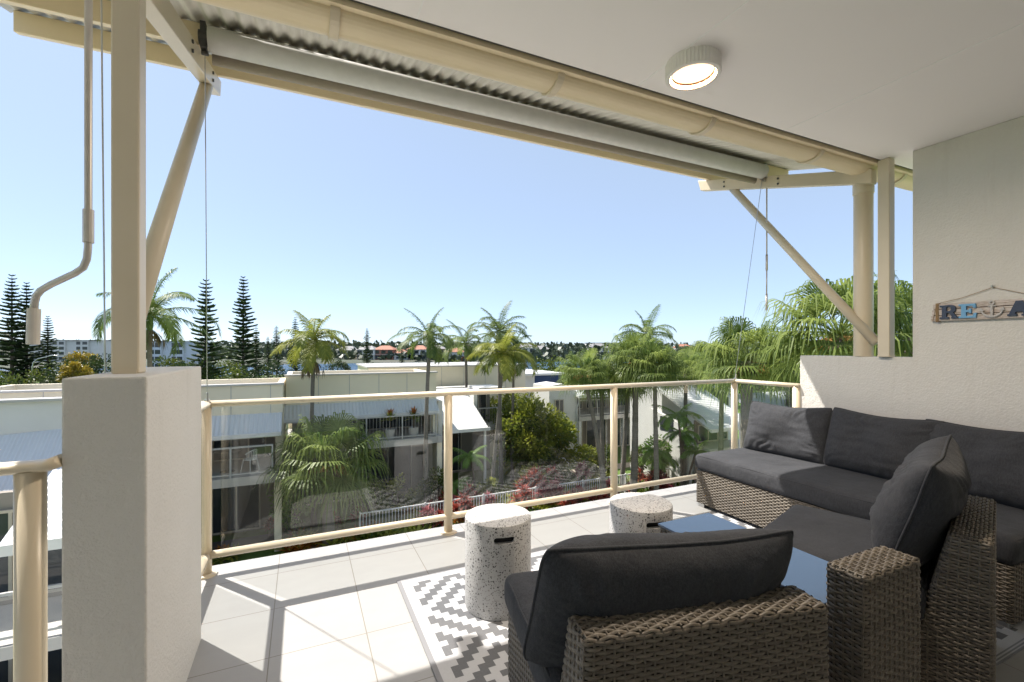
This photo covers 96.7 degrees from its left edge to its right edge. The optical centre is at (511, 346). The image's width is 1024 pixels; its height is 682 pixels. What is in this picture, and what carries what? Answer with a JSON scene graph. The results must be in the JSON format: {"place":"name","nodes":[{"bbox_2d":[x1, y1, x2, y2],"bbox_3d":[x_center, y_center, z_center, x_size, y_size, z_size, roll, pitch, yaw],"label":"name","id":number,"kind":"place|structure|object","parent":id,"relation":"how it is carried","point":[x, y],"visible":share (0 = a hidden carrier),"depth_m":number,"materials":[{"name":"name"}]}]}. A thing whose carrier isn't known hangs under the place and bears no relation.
{"place":"outdoors","nodes":[
{"label":"outdoors","id":0,"kind":"place"},
{"bbox_2d":[28,340,110,361],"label":"apartment building","id":1,"kind":"structure","parent":0,"point":[95,347],"depth_m":224.00,"materials":[{"name":"white concrete"}]},
{"bbox_2d":[0,361,576,376],"bbox_3d":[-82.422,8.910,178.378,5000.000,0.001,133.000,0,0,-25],"label":"river","id":2,"kind":"structure","parent":0,"point":[353,366],"depth_m":197.56,"materials":[{"name":"blue liquid"}]},
{"bbox_2d":[212,514,436,550],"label":"courtyard paving","id":3,"kind":"structure","parent":0,"point":[253,540],"depth_m":16.21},
{"bbox_2d":[284,369,442,528],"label":"apartment building","id":4,"kind":"structure","parent":0,"point":[404,452],"depth_m":19.77,"materials":[{"name":"grey paint"}]},
{"bbox_2d":[363,445,411,496],"bbox_3d":[-5.782,5.610,21.197,2.215,2.500,0.060,0,0,-25],"label":"window","id":5,"kind":"structure","parent":4,"relation":"in","point":[400,457],"depth_m":21.34,"materials":[{"name":"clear glass"}]},
{"bbox_2d":[362,416,414,430],"bbox_3d":[-5.784,3.475,21.416,2.395,0.730,0.060,0,0,-25],"label":"balcony railing","id":6,"kind":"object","parent":4,"relation":"in","point":[371,423],"depth_m":21.33,"materials":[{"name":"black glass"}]},
{"bbox_2d":[0,347,770,565],"bbox_3d":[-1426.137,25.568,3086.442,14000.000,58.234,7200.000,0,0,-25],"label":"ground","id":7,"kind":"structure","parent":0,"point":[479,475],"depth_m":20.89,"materials":[{"name":"green plant"}]},
{"bbox_2d":[0,274,31,385],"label":"norfolk pine","id":8,"kind":"object","parent":7,"relation":"on","point":[11,322],"visible":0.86,"depth_m":59.78,"materials":[{"name":"green plant"}]},
{"bbox_2d":[2,282,45,383],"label":"norfolk pine","id":9,"kind":"object","parent":7,"relation":"on","point":[32,348],"visible":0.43,"depth_m":61.65,"materials":[{"name":"green plant"}]},
{"bbox_2d":[0,367,58,385],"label":"tree","id":10,"kind":"object","parent":7,"relation":"on","point":[10,379],"visible":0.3,"depth_m":50.02,"materials":[{"name":"green plant"}]},
{"bbox_2d":[0,397,61,681],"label":"apartment building","id":11,"kind":"structure","parent":7,"relation":"on","point":[30,428],"depth_m":8.39,"materials":[{"name":"white paint"}]},
{"bbox_2d":[0,509,61,600],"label":"window","id":12,"kind":"structure","parent":11,"relation":"in","point":[6,516],"depth_m":8.13,"materials":[{"name":"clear glass"}]},
{"bbox_2d":[0,649,61,681],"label":"window","id":13,"kind":"structure","parent":11,"relation":"in","point":[55,656],"depth_m":8.37,"materials":[{"name":"black glass"}]},
{"bbox_2d":[29,316,60,383],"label":"norfolk pine","id":14,"kind":"object","parent":7,"relation":"on","point":[47,352],"visible":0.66,"depth_m":61.79,"materials":[{"name":"green plant"}]},
{"bbox_2d":[35,357,95,383],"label":"tree","id":15,"kind":"object","parent":7,"relation":"on","point":[53,375],"visible":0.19,"depth_m":50.59,"materials":[{"name":"green plant"}]},
{"bbox_2d":[55,361,93,382],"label":"tree","id":16,"kind":"object","parent":7,"relation":"on","point":[73,368],"visible":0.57,"depth_m":49.51,"materials":[{"name":"yellow plant"}]},
{"bbox_2d":[61,349,99,373],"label":"tree","id":17,"kind":"object","parent":7,"relation":"on","point":[80,357],"visible":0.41,"depth_m":61.70,"materials":[{"name":"yellow plant"}]},
{"bbox_2d":[81,353,110,373],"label":"tree","id":18,"kind":"object","parent":7,"relation":"on","point":[94,361],"visible":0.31,"depth_m":56.96,"materials":[{"name":"green plant"}]},
{"bbox_2d":[0,378,285,551],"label":"apartment building","id":19,"kind":"structure","parent":7,"relation":"on","point":[240,503],"depth_m":16.04,"materials":[{"name":"white paint"}]},
{"bbox_2d":[212,484,260,534],"bbox_3d":[-10.251,5.810,16.928,1.570,2.100,0.060,0,0,-25],"label":"window","id":20,"kind":"structure","parent":19,"relation":"in","point":[234,509],"depth_m":16.92,"materials":[{"name":"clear glass"}]},
{"bbox_2d":[212,437,265,461],"bbox_3d":[-10.253,3.735,17.148,1.750,1.010,0.060,0,0,-25],"label":"window","id":21,"kind":"structure","parent":19,"relation":"in","point":[261,451],"depth_m":17.15,"materials":[{"name":"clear glass"}]},
{"bbox_2d":[91,267,221,366],"bbox_3d":[-19.300,1.272,24.494,5.944,11.284,5.561,0,0,-4],"label":"feather palm","id":22,"kind":"object","parent":7,"relation":"on","point":[167,326],"visible":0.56,"depth_m":24.40,"materials":[{"name":"green plant"}]},
{"bbox_2d":[152,355,191,366],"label":"tree","id":23,"kind":"object","parent":7,"relation":"on","point":[171,363],"visible":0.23,"depth_m":59.08,"materials":[{"name":"green plant"}]},
{"bbox_2d":[152,341,211,366],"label":"apartment building","id":24,"kind":"structure","parent":7,"relation":"on","point":[183,354],"depth_m":204.00,"materials":[{"name":"white concrete"}]},
{"bbox_2d":[167,355,224,379],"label":"tree","id":25,"kind":"object","parent":7,"relation":"on","point":[211,376],"visible":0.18,"depth_m":44.74,"materials":[{"name":"green plant"}]},
{"bbox_2d":[183,279,228,378],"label":"norfolk pine","id":26,"kind":"object","parent":7,"relation":"on","point":[201,344],"visible":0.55,"depth_m":45.77,"materials":[{"name":"green plant"}]},
{"bbox_2d":[211,356,249,378],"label":"tree","id":27,"kind":"object","parent":7,"relation":"on","point":[232,373],"visible":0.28,"depth_m":57.21,"materials":[{"name":"green plant"}]},
{"bbox_2d":[224,276,259,378],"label":"norfolk pine","id":28,"kind":"object","parent":7,"relation":"on","point":[241,331],"visible":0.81,"depth_m":69.56,"materials":[{"name":"green plant"}]},
{"bbox_2d":[251,326,264,377],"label":"norfolk pine","id":29,"kind":"object","parent":7,"relation":"on","point":[256,351],"visible":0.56,"depth_m":73.91,"materials":[{"name":"green plant"}]},
{"bbox_2d":[252,359,286,377],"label":"tree","id":30,"kind":"object","parent":7,"relation":"on","point":[270,366],"visible":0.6,"depth_m":80.21,"materials":[{"name":"green plant"}]},
{"bbox_2d":[267,481,314,532],"bbox_3d":[-7.866,5.808,16.184,1.566,2.415,1.982,0,0,-25],"label":"shrub","id":31,"kind":"object","parent":7,"relation":"on","point":[293,518],"visible":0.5,"depth_m":15.99,"materials":[{"name":"green plant"}]},
{"bbox_2d":[270,310,348,526],"bbox_3d":[-7.637,2.725,17.584,2.768,8.378,3.098,0,0,-4],"label":"feather palm","id":32,"kind":"object","parent":7,"relation":"on","point":[311,365],"visible":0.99,"depth_m":17.40,"materials":[{"name":"green plant"}]},
{"bbox_2d":[254,410,395,546],"bbox_3d":[-6.363,4.623,15.885,4.609,4.619,4.346,0,0,33],"label":"fan palm","id":33,"kind":"object","parent":7,"relation":"on","point":[332,474],"visible":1,"depth_m":15.19,"materials":[{"name":"green plant"}]},
{"bbox_2d":[342,481,394,525],"bbox_3d":[-5.399,5.979,17.098,1.943,2.073,1.447,0,0,-25],"label":"shrub","id":34,"kind":"object","parent":7,"relation":"on","point":[382,503],"visible":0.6,"depth_m":17.10,"materials":[{"name":"green plant"}]},
{"bbox_2d":[380,472,416,517],"bbox_3d":[-4.586,6.045,18.420,1.673,1.942,1.382,0,0,-25],"label":"shrub","id":35,"kind":"object","parent":7,"relation":"on","point":[391,484],"visible":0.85,"depth_m":18.30,"materials":[{"name":"green plant"}]},
{"bbox_2d":[0,339,828,361],"bbox_3d":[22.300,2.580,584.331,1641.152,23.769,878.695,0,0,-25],"label":"woodland","id":36,"kind":"object","parent":7,"relation":"on","point":[562,350],"visible":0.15,"depth_m":310.24,"materials":[{"name":"green plant"}]},
{"bbox_2d":[385,307,468,502],"bbox_3d":[-3.514,2.630,18.605,3.146,8.566,2.712,0,0,-25],"label":"feather palm","id":37,"kind":"object","parent":7,"relation":"on","point":[433,349],"visible":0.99,"depth_m":18.41,"materials":[{"name":"green plant"}]},
{"bbox_2d":[414,466,452,503],"bbox_3d":[-3.246,5.980,18.825,1.564,2.072,1.460,0,0,-25],"label":"shrub","id":38,"kind":"object","parent":7,"relation":"on","point":[433,494],"visible":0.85,"depth_m":18.63,"materials":[{"name":"green plant"}]},
{"bbox_2d":[356,362,524,456],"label":"apartment building","id":39,"kind":"structure","parent":7,"relation":"on","point":[451,374],"depth_m":28.04,"materials":[{"name":"white concrete"}]},
{"bbox_2d":[411,384,503,491],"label":"apartment building","id":40,"kind":"structure","parent":7,"relation":"on","point":[472,426],"depth_m":24.33,"materials":[{"name":"white paint"}]},
{"bbox_2d":[442,430,461,471],"bbox_3d":[-3.608,5.660,24.735,1.800,2.300,0.060,0,0,-25],"label":"window","id":41,"kind":"structure","parent":40,"relation":"in","point":[456,437],"depth_m":25.00,"materials":[{"name":"black glass"}]},
{"bbox_2d":[477,394,486,420],"bbox_3d":[-1.883,3.335,25.532,1.000,1.650,0.060,0,0,-25],"label":"window","id":42,"kind":"structure","parent":40,"relation":"in","point":[481,399],"depth_m":25.63,"materials":[{"name":"black glass"}]},
{"bbox_2d":[441,320,485,387],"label":"feather palm","id":43,"kind":"object","parent":7,"relation":"on","point":[466,343],"visible":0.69,"depth_m":26.39,"materials":[{"name":"green plant"}]},
{"bbox_2d":[452,490,476,521],"bbox_3d":[-1.875,6.238,17.528,1.292,1.463,1.310,0,0,36],"label":"cordyline","id":44,"kind":"object","parent":7,"relation":"on","point":[465,502],"visible":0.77,"depth_m":17.44,"materials":[{"name":"red plant"}]},
{"bbox_2d":[452,445,490,489],"bbox_3d":[-1.902,5.693,20.351,1.884,2.441,1.498,0,0,18],"label":"tree fern","id":45,"kind":"object","parent":7,"relation":"on","point":[472,457],"visible":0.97,"depth_m":20.16,"materials":[{"name":"green plant"}]},
{"bbox_2d":[474,476,501,499],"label":"shrub","id":46,"kind":"object","parent":7,"relation":"on","point":[491,483],"visible":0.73,"depth_m":19.80,"materials":[{"name":"green plant"}]},
{"bbox_2d":[463,300,533,487],"bbox_3d":[-0.718,2.262,22.280,3.619,9.302,3.616,0,0,-25],"label":"feather palm","id":47,"kind":"object","parent":7,"relation":"on","point":[499,327],"visible":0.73,"depth_m":22.39,"materials":[{"name":"green plant"}]},
{"bbox_2d":[466,323,539,491],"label":"feather palm","id":48,"kind":"object","parent":7,"relation":"on","point":[505,363],"visible":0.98,"depth_m":20.51,"materials":[{"name":"green plant"}]},
{"bbox_2d":[482,393,525,465],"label":"garden tree","id":49,"kind":"object","parent":7,"relation":"on","point":[507,397],"visible":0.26,"depth_m":26.21,"materials":[{"name":"green plant"}]},
{"bbox_2d":[480,328,543,481],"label":"feather palm","id":50,"kind":"object","parent":7,"relation":"on","point":[518,369],"visible":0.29,"depth_m":23.40,"materials":[{"name":"green plant"}]},
{"bbox_2d":[508,482,538,509],"bbox_3d":[0.475,6.210,18.450,1.346,1.525,1.366,0,0,42],"label":"cordyline","id":51,"kind":"object","parent":7,"relation":"on","point":[525,492],"visible":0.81,"depth_m":18.35,"materials":[{"name":"red plant"}]},
{"bbox_2d":[355,472,693,539],"bbox_3d":[3.561,6.590,19.441,19.614,0.686,4.346,0,0,-25],"label":"ground cover","id":52,"kind":"object","parent":7,"relation":"on","point":[529,509],"visible":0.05,"depth_m":18.93,"materials":[{"name":"red plant"}]},
{"bbox_2d":[359,464,693,527],"bbox_3d":[3.179,6.430,20.416,19.160,0.960,0.060,0,0,-25],"label":"picket fence","id":53,"kind":"object","parent":7,"relation":"on","point":[483,496],"visible":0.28,"depth_m":18.35,"materials":[{"name":"white metal"}]},
{"bbox_2d":[491,392,576,475],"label":"garden tree","id":54,"kind":"object","parent":7,"relation":"on","point":[527,416],"visible":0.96,"depth_m":23.21,"materials":[{"name":"green plant"}]},
{"bbox_2d":[516,461,555,490],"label":"shrub","id":55,"kind":"object","parent":7,"relation":"on","point":[526,471],"visible":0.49,"depth_m":21.19,"materials":[{"name":"green plant"}]},
{"bbox_2d":[525,369,563,401],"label":"apartment building","id":56,"kind":"structure","parent":7,"relation":"on","point":[542,376],"depth_m":31.31,"materials":[{"name":"white concrete"}]},
{"bbox_2d":[529,355,565,383],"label":"tree","id":57,"kind":"object","parent":7,"relation":"on","point":[551,365],"visible":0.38,"depth_m":59.64,"materials":[{"name":"green plant"}]},
{"bbox_2d":[531,417,583,472],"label":"garden tree","id":58,"kind":"object","parent":7,"relation":"on","point":[565,455],"visible":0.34,"depth_m":24.28,"materials":[{"name":"green plant"}]},
{"bbox_2d":[545,465,574,487],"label":"shrub","id":59,"kind":"object","parent":7,"relation":"on","point":[566,471],"visible":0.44,"depth_m":21.60,"materials":[{"name":"green plant"}]},
{"bbox_2d":[551,348,612,488],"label":"fan palm","id":60,"kind":"object","parent":7,"relation":"on","point":[572,370],"visible":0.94,"depth_m":18.98,"materials":[{"name":"green plant"}]},
{"bbox_2d":[569,444,597,479],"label":"shrub","id":61,"kind":"object","parent":7,"relation":"on","point":[580,457],"visible":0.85,"depth_m":23.35,"materials":[{"name":"green plant"}]},
{"bbox_2d":[573,359,630,477],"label":"fan palm","id":62,"kind":"object","parent":7,"relation":"on","point":[602,443],"visible":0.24,"depth_m":20.84,"materials":[{"name":"green plant"}]},
{"bbox_2d":[605,365,652,485],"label":"fan palm","id":63,"kind":"object","parent":7,"relation":"on","point":[627,400],"visible":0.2,"depth_m":21.97,"materials":[{"name":"green plant"}]},
{"bbox_2d":[599,327,676,491],"bbox_3d":[5.513,3.033,20.013,3.750,7.772,3.548,0,0,-25],"label":"fan palm","id":64,"kind":"object","parent":7,"relation":"on","point":[626,347],"visible":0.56,"depth_m":19.68,"materials":[{"name":"green plant"}]},
{"bbox_2d":[612,304,680,349],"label":"feather palm","id":65,"kind":"object","parent":7,"relation":"on","point":[645,327],"visible":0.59,"depth_m":25.26,"materials":[{"name":"green plant"}]},
{"bbox_2d":[638,434,672,472],"bbox_3d":[6.968,5.653,22.240,1.637,2.723,1.665,0,0,-25],"label":"shrub","id":66,"kind":"object","parent":7,"relation":"on","point":[650,444],"visible":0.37,"depth_m":22.30,"materials":[{"name":"green plant"}]},
{"bbox_2d":[620,341,693,489],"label":"fan palm","id":67,"kind":"object","parent":7,"relation":"on","point":[645,376],"visible":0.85,"depth_m":18.48,"materials":[{"name":"green plant"}]},
{"bbox_2d":[639,441,679,472],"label":"tree fern","id":68,"kind":"object","parent":7,"relation":"on","point":[664,461],"visible":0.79,"depth_m":20.87,"materials":[{"name":"green plant"}]},
{"bbox_2d":[651,403,708,485],"bbox_3d":[7.624,4.724,20.320,2.166,4.401,2.936,0,0,39],"label":"tree fern","id":69,"kind":"object","parent":7,"relation":"on","point":[685,434],"visible":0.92,"depth_m":20.13,"materials":[{"name":"green plant"}]},
{"bbox_2d":[630,380,738,486],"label":"apartment building","id":70,"kind":"structure","parent":7,"relation":"on","point":[708,431],"depth_m":22.51,"materials":[{"name":"concrete"}]},
{"bbox_2d":[697,424,727,442],"bbox_3d":[9.736,4.135,22.080,2.000,0.850,0.060,0,0,-25],"label":"window","id":71,"kind":"structure","parent":70,"relation":"in","point":[704,434],"depth_m":21.91,"materials":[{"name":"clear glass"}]},
{"bbox_2d":[660,348,714,484],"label":"fan palm","id":72,"kind":"object","parent":7,"relation":"on","point":[687,377],"visible":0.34,"depth_m":21.18,"materials":[{"name":"green plant"}]},
{"bbox_2d":[686,344,753,450],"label":"fan palm","id":73,"kind":"object","parent":7,"relation":"on","point":[721,430],"visible":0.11,"depth_m":18.58,"materials":[{"name":"green plant"}]},
{"bbox_2d":[727,391,787,447],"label":"house","id":74,"kind":"structure","parent":7,"relation":"on","point":[767,400],"depth_m":17.86,"materials":[{"name":"white concrete"}]},
{"bbox_2d":[749,335,805,406],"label":"fan palm","id":75,"kind":"object","parent":7,"relation":"on","point":[788,399],"visible":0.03,"depth_m":17.09,"materials":[{"name":"green plant"}]},
{"bbox_2d":[0,6,912,345],"label":"sky","id":76,"kind":"structure","parent":0,"point":[360,217],"materials":[{"name":"blue"}]},
{"bbox_2d":[533,382,629,463],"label":"apartment building","id":77,"kind":"structure","parent":0,"point":[573,408],"depth_m":27.64,"materials":[{"name":"white paint"}]},
{"bbox_2d":[586,419,605,448],"bbox_3d":[5.661,5.785,30.662,1.600,2.150,0.060,0,0,-25],"label":"window","id":78,"kind":"structure","parent":77,"relation":"in","point":[590,438],"depth_m":30.51,"materials":[{"name":"grey glass"}]},
{"bbox_2d":[186,483,1023,681],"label":"balcony floor","id":79,"kind":"structure","parent":0,"point":[336,613],"depth_m":2.30,"materials":[{"name":"tile"}]},
{"bbox_2d":[0,454,61,681],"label":"balustrade","id":80,"kind":"object","parent":79,"relation":"on","point":[30,570],"visible":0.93,"depth_m":1.21,"materials":[{"name":"beige metal"}]},
{"bbox_2d":[62,366,200,681],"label":"rendered pier","id":81,"kind":"structure","parent":79,"relation":"on","point":[131,527],"depth_m":1.31,"materials":[{"name":"white paint"}]},
{"bbox_2d":[201,379,799,579],"bbox_3d":[0.335,0.809,3.233,4.436,1.001,0.746,0,0,-25],"label":"balustrade","id":82,"kind":"object","parent":79,"relation":"on","point":[208,555],"visible":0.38,"depth_m":3.19,"materials":[{"name":"beige metal"}]},
{"bbox_2d":[396,512,1023,681],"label":"rug","id":83,"kind":"object","parent":79,"relation":"on","point":[460,642],"visible":0.12,"depth_m":2.08,"materials":[{"name":"white fabric"}]},
{"bbox_2d":[465,503,530,620],"bbox_3d":[-0.071,1.079,2.327,0.336,0.450,0.336,0,0,-12],"label":"stool","id":84,"kind":"object","parent":83,"relation":"on","point":[497,544],"visible":0.84,"depth_m":2.19,"materials":[{"name":"stone"}]},
{"bbox_2d":[610,492,672,532],"bbox_3d":[0.711,1.079,2.515,0.336,0.450,0.336,0,0,-11],"label":"stool","id":85,"kind":"object","parent":83,"relation":"on","point":[633,512],"visible":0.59,"depth_m":2.41,"materials":[{"name":"stone"}]},
{"bbox_2d":[504,570,828,681],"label":"wicker chair","id":86,"kind":"object","parent":83,"relation":"on","point":[779,634],"visible":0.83,"depth_m":1.12,"materials":[{"name":"brown wicker"}]},
{"bbox_2d":[523,528,793,667],"bbox_3d":[0.417,0.706,1.308,0.760,0.435,0.256,1,25,-13],"label":"back cushion","id":87,"kind":"object","parent":86,"relation":"on","point":[608,574],"visible":0.66,"depth_m":1.18,"materials":[{"name":"grey fabric"}]},
{"bbox_2d":[658,513,920,681],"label":"side table","id":88,"kind":"object","parent":83,"relation":"on","point":[870,599],"visible":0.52,"depth_m":1.38,"materials":[{"name":"wicker"}]},
{"bbox_2d":[764,495,996,681],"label":"wicker chair","id":89,"kind":"object","parent":83,"relation":"on","point":[958,605],"visible":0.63,"depth_m":1.62,"materials":[{"name":"brown wicker"}]},
{"bbox_2d":[869,434,970,566],"bbox_3d":[1.702,0.644,1.895,0.661,0.493,0.258,-4,20,-42],"label":"back cushion","id":90,"kind":"object","parent":89,"relation":"on","point":[917,507],"visible":0.86,"depth_m":1.70,"materials":[{"name":"grey fabric"}]},
{"bbox_2d":[695,448,1023,628],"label":"wicker sofa","id":91,"kind":"object","parent":79,"relation":"on","point":[761,489],"visible":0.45,"depth_m":3.07,"materials":[{"name":"grey fabric"}]},
{"bbox_2d":[743,401,832,463],"bbox_3d":[2.216,0.676,3.696,0.212,0.435,0.681,19,-9,-24],"label":"back cushion","id":92,"kind":"object","parent":91,"relation":"on","point":[797,433],"visible":0.98,"depth_m":3.60,"materials":[{"name":"grey fabric"}]},
{"bbox_2d":[823,407,944,479],"bbox_3d":[2.505,0.672,3.103,0.239,0.445,0.671,18,-6,-24],"label":"back cushion","id":93,"kind":"object","parent":91,"relation":"on","point":[875,445],"visible":0.72,"depth_m":3.06,"materials":[{"name":"grey fabric"}]},
{"bbox_2d":[926,419,1023,509],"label":"back cushion","id":94,"kind":"object","parent":91,"relation":"on","point":[994,459],"visible":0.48,"depth_m":2.54,"materials":[{"name":"grey fabric"}]},
{"bbox_2d":[800,116,1023,431],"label":"rendered wall","id":95,"kind":"structure","parent":79,"relation":"on","point":[968,214],"depth_m":2.92,"materials":[{"name":"white paint"}]},
{"bbox_2d":[852,184,874,356],"bbox_3d":[2.670,-0.602,3.459,0.134,1.347,0.134,0,0,-25],"label":"downpipe","id":96,"kind":"object","parent":95,"relation":"attached to","point":[863,251],"visible":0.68,"depth_m":3.41,"materials":[{"name":"beige metal"}]},
{"bbox_2d":[931,285,1023,321],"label":"wall sign","id":97,"kind":"object","parent":95,"relation":"attached to","point":[999,309],"visible":1,"depth_m":2.81,"materials":[{"name":"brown wood"}]},
{"bbox_2d":[350,0,1023,169],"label":"ceiling","id":98,"kind":"structure","parent":0,"point":[899,81],"depth_m":2.08,"materials":[{"name":"paint"}]},
{"bbox_2d":[25,0,94,344],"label":"crank handle","id":99,"kind":"object","parent":98,"relation":"hanging from","point":[33,323],"visible":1,"depth_m":1.19,"materials":[{"name":"metal"}]},
{"bbox_2d":[0,0,894,373],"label":"awning","id":100,"kind":"object","parent":98,"relation":"attached to","point":[138,34],"visible":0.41,"depth_m":2.46,"materials":[{"name":"beige metal"}]},
{"bbox_2d":[100,0,105,372],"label":"guide wire","id":101,"kind":"object","parent":100,"relation":"attached to","point":[102,115],"visible":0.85,"depth_m":1.49,"materials":[{"name":"silver metal"}]},
{"bbox_2d":[198,20,768,401],"bbox_3d":[0.288,-0.662,3.327,4.322,1.955,0.409,0,0,-25],"label":"roller blind","id":102,"kind":"object","parent":100,"relation":"attached to","point":[232,50],"visible":0.99,"depth_m":2.83,"materials":[{"name":"fabric"}]},
{"bbox_2d":[193,0,912,191],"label":"gutter","id":103,"kind":"object","parent":98,"relation":"attached to","point":[360,24],"visible":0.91,"depth_m":2.18,"materials":[{"name":"beige paint"}]},
{"bbox_2d":[665,45,721,90],"bbox_3d":[0.859,-1.315,2.159,0.248,0.070,0.248,0,0,-25],"label":"ceiling light","id":104,"kind":"object","parent":98,"relation":"attached to","point":[693,68],"visible":1,"depth_m":2.12,"materials":[{"name":"white plastic"}]},
{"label":"driveway","id":105,"kind":"structure","parent":0,"visible":0},
{"bbox_2d":[685,316,799,447],"bbox_3d":[7.258,2.984,14.055,3.585,7.870,3.627,0,0,-25],"label":"fan palm","id":106,"kind":"object","parent":105,"relation":"on","point":[746,368],"visible":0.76,"depth_m":13.57,"materials":[{"name":"green plant"}]},
{"bbox_2d":[750,273,912,399],"bbox_3d":[8.321,2.541,11.624,4.064,8.752,4.150,0,0,17],"label":"fan palm","id":107,"kind":"object","parent":105,"relation":"on","point":[838,342],"visible":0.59,"depth_m":11.07,"materials":[{"name":"green plant"}]},
{"bbox_2d":[838,280,912,356],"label":"fan palm","id":108,"kind":"object","parent":105,"relation":"on","point":[908,303],"visible":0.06,"depth_m":12.13,"materials":[{"name":"green plant"}]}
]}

